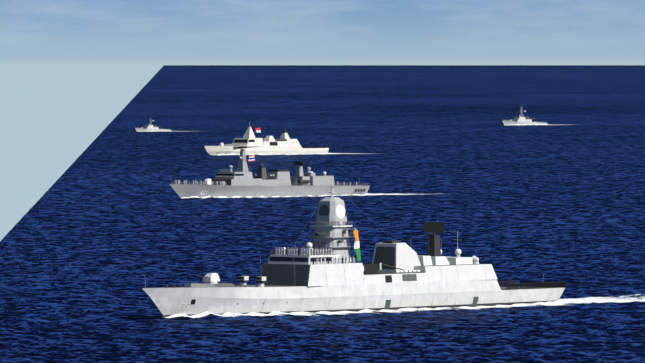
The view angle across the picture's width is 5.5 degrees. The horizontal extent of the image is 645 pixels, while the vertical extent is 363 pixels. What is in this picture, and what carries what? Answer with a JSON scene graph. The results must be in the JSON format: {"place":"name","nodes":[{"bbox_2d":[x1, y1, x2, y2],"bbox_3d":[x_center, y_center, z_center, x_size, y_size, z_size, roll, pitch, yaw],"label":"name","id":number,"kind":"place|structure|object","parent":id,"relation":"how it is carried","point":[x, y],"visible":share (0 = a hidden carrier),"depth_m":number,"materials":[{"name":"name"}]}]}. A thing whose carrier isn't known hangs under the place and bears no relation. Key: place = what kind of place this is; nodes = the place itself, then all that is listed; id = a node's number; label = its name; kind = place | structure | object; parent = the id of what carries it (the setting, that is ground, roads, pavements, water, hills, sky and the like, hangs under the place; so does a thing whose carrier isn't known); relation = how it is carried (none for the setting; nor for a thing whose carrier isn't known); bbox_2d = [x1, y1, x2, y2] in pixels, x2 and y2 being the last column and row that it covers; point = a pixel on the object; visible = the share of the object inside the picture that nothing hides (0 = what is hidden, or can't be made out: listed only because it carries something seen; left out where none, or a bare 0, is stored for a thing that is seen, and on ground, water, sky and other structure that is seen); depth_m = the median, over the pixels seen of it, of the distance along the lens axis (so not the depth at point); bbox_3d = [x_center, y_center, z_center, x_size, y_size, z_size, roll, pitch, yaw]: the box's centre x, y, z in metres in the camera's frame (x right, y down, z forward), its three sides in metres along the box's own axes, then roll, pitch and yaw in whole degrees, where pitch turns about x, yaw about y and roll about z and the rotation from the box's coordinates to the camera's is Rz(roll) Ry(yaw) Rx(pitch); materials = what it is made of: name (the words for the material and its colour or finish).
{"place":"outdoors","nodes":[
{"label":"outdoors","id":0,"kind":"place"},
{"bbox_2d":[0,65,644,362],"bbox_3d":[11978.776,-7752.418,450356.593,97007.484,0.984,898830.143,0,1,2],"label":"sea","id":1,"kind":"structure","parent":0,"point":[106,227],"depth_m":2777.99,"materials":[{"name":"liquid"}]},
{"bbox_2d":[135,117,170,131],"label":"patrol vessel","id":2,"kind":"object","parent":1,"relation":"in","point":[153,128],"visible":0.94,"depth_m":6176.46,"materials":[{"name":"white metal"}]},
{"bbox_2d":[205,122,328,155],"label":"warship","id":3,"kind":"object","parent":1,"relation":"in","point":[284,144],"visible":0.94,"depth_m":4566.85,"materials":[{"name":"white metal"}]},
{"bbox_2d":[170,145,369,198],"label":"frigate","id":4,"kind":"object","parent":1,"relation":"on","point":[241,182],"visible":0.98,"depth_m":3107.23,"materials":[{"name":"grey metal"}]},
{"bbox_2d":[212,153,333,155],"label":"wake foam","id":5,"kind":"object","parent":1,"relation":"on","point":[274,154],"visible":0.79,"depth_m":4569.26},
{"bbox_2d":[180,193,376,198],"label":"wake foam","id":6,"kind":"object","parent":1,"relation":"on","point":[281,196],"depth_m":3108.66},
{"bbox_2d":[142,185,565,319],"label":"frigate","id":7,"kind":"object","parent":1,"relation":"in","point":[325,272],"visible":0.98,"depth_m":1666.30,"materials":[{"name":"grey metal"}]},
{"bbox_2d":[166,301,590,317],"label":"wake foam","id":8,"kind":"object","parent":1,"relation":"on","point":[549,303],"visible":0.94,"depth_m":1665.12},
{"bbox_2d":[368,193,454,194],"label":"wake","id":9,"kind":"object","parent":1,"relation":"on","point":[396,194],"visible":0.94,"depth_m":3175.35,"materials":[{"name":"white liquid"}]},
{"bbox_2d":[502,107,546,125],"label":"patrol vessel","id":10,"kind":"object","parent":1,"relation":"on","point":[521,120],"visible":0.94,"depth_m":6813.54,"materials":[{"name":"white metal"}]},
{"bbox_2d":[558,294,644,302],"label":"wake","id":11,"kind":"object","parent":1,"relation":"on","point":[600,299],"visible":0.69,"depth_m":1747.02,"materials":[{"name":"white liquid"}]},
{"bbox_2d":[0,0,644,240],"label":"sky","id":12,"kind":"structure","parent":0,"point":[68,68],"materials":[{"name":"blue"}]}
]}

